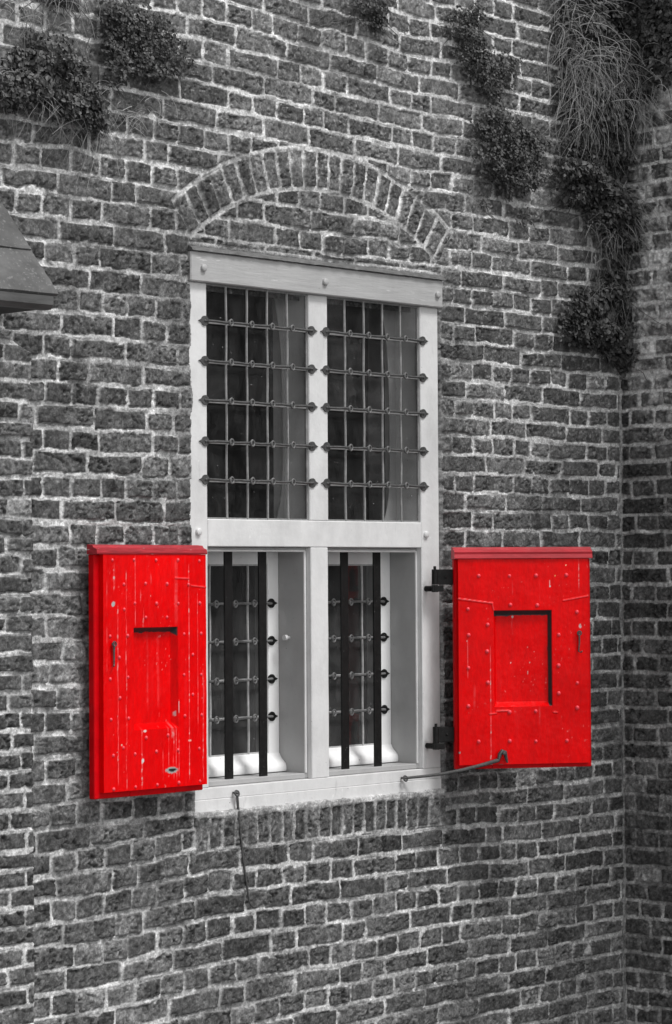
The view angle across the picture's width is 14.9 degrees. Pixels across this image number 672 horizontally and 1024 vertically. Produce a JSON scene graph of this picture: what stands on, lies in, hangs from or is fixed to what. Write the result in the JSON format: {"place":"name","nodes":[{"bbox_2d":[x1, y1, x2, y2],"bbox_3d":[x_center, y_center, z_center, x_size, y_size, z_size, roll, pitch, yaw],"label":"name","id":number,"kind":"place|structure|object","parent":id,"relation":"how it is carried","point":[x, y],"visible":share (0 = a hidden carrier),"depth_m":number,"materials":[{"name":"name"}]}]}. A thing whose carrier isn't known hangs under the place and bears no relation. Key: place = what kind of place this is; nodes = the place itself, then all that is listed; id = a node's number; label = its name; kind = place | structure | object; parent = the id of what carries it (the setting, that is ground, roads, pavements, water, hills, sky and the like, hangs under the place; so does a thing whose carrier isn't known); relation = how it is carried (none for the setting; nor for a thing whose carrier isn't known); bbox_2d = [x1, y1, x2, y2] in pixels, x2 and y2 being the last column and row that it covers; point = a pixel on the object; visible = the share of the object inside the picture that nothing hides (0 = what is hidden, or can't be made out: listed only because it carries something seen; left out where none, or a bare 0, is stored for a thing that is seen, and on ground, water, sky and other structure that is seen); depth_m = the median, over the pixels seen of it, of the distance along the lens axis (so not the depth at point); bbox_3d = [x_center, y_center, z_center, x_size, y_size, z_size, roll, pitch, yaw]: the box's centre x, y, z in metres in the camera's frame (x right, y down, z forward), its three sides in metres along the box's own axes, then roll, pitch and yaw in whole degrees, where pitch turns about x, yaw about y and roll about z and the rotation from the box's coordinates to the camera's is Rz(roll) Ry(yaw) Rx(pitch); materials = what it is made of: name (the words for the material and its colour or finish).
{"place":"outdoors","nodes":[
{"label":"outdoors","id":0,"kind":"place"},
{"label":"ground","id":1,"kind":"structure","parent":0,"visible":0},
{"bbox_2d":[0,332,34,1023],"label":"brick pier","id":2,"kind":"structure","parent":1,"relation":"on","point":[17,961],"depth_m":8.84,"materials":[{"name":"grey brick"}]},
{"bbox_2d":[0,203,58,313],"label":"pent roof","id":3,"kind":"structure","parent":2,"relation":"on","point":[26,284],"depth_m":8.66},
{"bbox_2d":[0,0,626,1023],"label":"brick wall","id":4,"kind":"structure","parent":1,"relation":"on","point":[484,896],"depth_m":10.14,"materials":[{"name":"grey brick"}]},
{"bbox_2d":[1,0,99,69],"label":"dry grass","id":5,"kind":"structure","parent":4,"relation":"attached to","point":[33,18],"depth_m":8.98,"materials":[{"name":"plant"}]},
{"bbox_2d":[0,0,108,22],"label":"creeper","id":6,"kind":"object","parent":4,"relation":"attached to","point":[57,2],"visible":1,"depth_m":9.06,"materials":[{"name":"black plant"}]},
{"bbox_2d":[0,27,112,144],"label":"creeper","id":7,"kind":"object","parent":4,"relation":"attached to","point":[75,73],"visible":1,"depth_m":8.97,"materials":[{"name":"grey plant"}]},
{"bbox_2d":[0,52,150,186],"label":"dry grass","id":8,"kind":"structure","parent":4,"relation":"attached to","point":[73,123],"depth_m":9.02,"materials":[{"name":"plant"}]},
{"bbox_2d":[88,80,177,148],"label":"dry grass","id":9,"kind":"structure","parent":4,"relation":"attached to","point":[141,120],"depth_m":9.29,"materials":[{"name":"plant"}]},
{"bbox_2d":[74,0,205,97],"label":"creeper","id":10,"kind":"object","parent":4,"relation":"attached to","point":[144,38],"visible":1,"depth_m":9.30,"materials":[{"name":"grey plant"}]},
{"bbox_2d":[185,245,444,811],"bbox_3d":[-0.160,0.073,10.115,0.336,2.108,1.439,-2,-2,43],"label":"cross window","id":11,"kind":"structure","parent":4,"relation":"attached to","point":[299,549],"depth_m":10.06,"materials":[{"name":"paint"}]},
{"bbox_2d":[87,544,206,799],"bbox_3d":[-0.667,0.567,9.277,0.101,0.897,0.586,-2,-2,41],"label":"window shutter","id":12,"kind":"object","parent":11,"relation":"attached to","point":[147,681],"depth_m":9.23,"materials":[{"name":"red paint"}]},
{"bbox_2d":[232,790,255,907],"bbox_3d":[-0.342,1.264,9.656,0.103,0.447,0.037,0,-2,-25],"label":"shutter stay","id":13,"kind":"object","parent":11,"relation":"hanging from","point":[235,792],"visible":1,"depth_m":9.65,"materials":[{"name":"metal"}]},
{"bbox_2d":[274,298,284,518],"bbox_3d":[-0.173,-0.398,10.121,0.014,0.970,0.243,-2,-2,41],"label":"curtain","id":14,"kind":"object","parent":11,"relation":"hanging from","point":[279,305],"visible":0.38,"depth_m":10.08,"materials":[{"name":"grey fabric"}]},
{"bbox_2d":[383,310,396,520],"bbox_3d":[0.264,-0.389,10.584,0.014,0.970,0.270,-2,-2,41],"label":"curtain","id":15,"kind":"object","parent":11,"relation":"hanging from","point":[389,319],"visible":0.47,"depth_m":10.55,"materials":[{"name":"grey fabric"}]},
{"bbox_2d":[401,749,507,781],"bbox_3d":[0.477,1.020,10.371,0.453,0.123,0.035,0,-1,-11],"label":"shutter stay","id":16,"kind":"object","parent":11,"relation":"attached to","point":[405,778],"visible":1,"depth_m":10.38,"materials":[{"name":"metal"}]},
{"bbox_2d":[424,547,592,768],"bbox_3d":[0.701,0.592,10.469,0.704,0.898,0.112,0,-1,-7],"label":"window shutter","id":17,"kind":"object","parent":11,"relation":"attached to","point":[521,663],"depth_m":10.47,"materials":[{"name":"red paint"}]},
{"bbox_2d":[295,0,405,45],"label":"creeper","id":18,"kind":"object","parent":4,"relation":"attached to","point":[376,8],"visible":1,"depth_m":10.24,"materials":[{"name":"black plant"}]},
{"bbox_2d":[438,2,523,105],"bbox_3d":[0.621,-1.911,10.733,0.077,0.428,0.553,-2,-2,43],"label":"creeper","id":19,"kind":"object","parent":4,"relation":"attached to","point":[469,44],"visible":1,"depth_m":10.71,"materials":[{"name":"black plant"}]},
{"bbox_2d":[454,195,542,240],"bbox_3d":[0.699,-1.246,10.823,0.037,0.158,0.581,-2,-2,43],"label":"creeper","id":20,"kind":"object","parent":4,"relation":"attached to","point":[482,203],"visible":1,"depth_m":10.91,"materials":[{"name":"grey plant"}]},
{"bbox_2d":[457,102,559,202],"bbox_3d":[0.763,-1.508,10.838,0.123,0.421,0.692,-2,-2,43],"label":"creeper","id":21,"kind":"object","parent":4,"relation":"attached to","point":[514,144],"visible":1,"depth_m":10.80,"materials":[{"name":"black plant"}]},
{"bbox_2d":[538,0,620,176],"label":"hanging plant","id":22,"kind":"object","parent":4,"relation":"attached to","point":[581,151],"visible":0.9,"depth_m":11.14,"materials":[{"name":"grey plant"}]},
{"bbox_2d":[541,155,643,261],"bbox_3d":[1.149,-1.318,11.190,0.192,0.440,0.694,-2,-2,43],"label":"creeper","id":23,"kind":"object","parent":4,"relation":"attached to","point":[583,176],"visible":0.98,"depth_m":11.19,"materials":[{"name":"black plant"}]},
{"bbox_2d":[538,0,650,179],"bbox_3d":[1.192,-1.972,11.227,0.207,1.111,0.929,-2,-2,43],"label":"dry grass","id":24,"kind":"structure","parent":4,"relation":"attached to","point":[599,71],"depth_m":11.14,"materials":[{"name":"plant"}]},
{"bbox_2d":[557,242,637,371],"bbox_3d":[1.170,-0.906,11.243,0.132,0.576,0.559,-2,-2,43],"label":"creeper","id":25,"kind":"object","parent":4,"relation":"attached to","point":[586,316],"visible":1,"depth_m":11.23,"materials":[{"name":"black plant"}]},
{"bbox_2d":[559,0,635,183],"bbox_3d":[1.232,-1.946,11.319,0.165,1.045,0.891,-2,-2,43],"label":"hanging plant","id":26,"kind":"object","parent":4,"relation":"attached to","point":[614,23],"visible":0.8,"depth_m":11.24,"materials":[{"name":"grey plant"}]},
{"bbox_2d":[574,196,640,301],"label":"dry grass","id":27,"kind":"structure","parent":4,"relation":"attached to","point":[611,235],"depth_m":11.26,"materials":[{"name":"plant"}]},
{"bbox_2d":[604,33,671,278],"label":"dry grass","id":28,"kind":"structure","parent":4,"relation":"attached to","point":[646,104],"depth_m":11.28,"materials":[{"name":"plant"}]},
{"bbox_2d":[620,0,671,1023],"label":"side wall","id":29,"kind":"structure","parent":1,"relation":"on","point":[646,503],"depth_m":11.32,"materials":[{"name":"brick"}]},
{"bbox_2d":[584,259,639,332],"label":"dry grass","id":30,"kind":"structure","parent":29,"relation":"attached to","point":[617,299],"depth_m":11.29,"materials":[{"name":"plant"}]},
{"bbox_2d":[604,0,671,183],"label":"creeper","id":31,"kind":"object","parent":29,"relation":"attached to","point":[647,24],"visible":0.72,"depth_m":11.27,"materials":[{"name":"black plant"}]},
{"bbox_2d":[612,274,671,383],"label":"creeper","id":32,"kind":"object","parent":29,"relation":"attached to","point":[622,370],"visible":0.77,"depth_m":11.38,"materials":[{"name":"black plant"}]}
]}

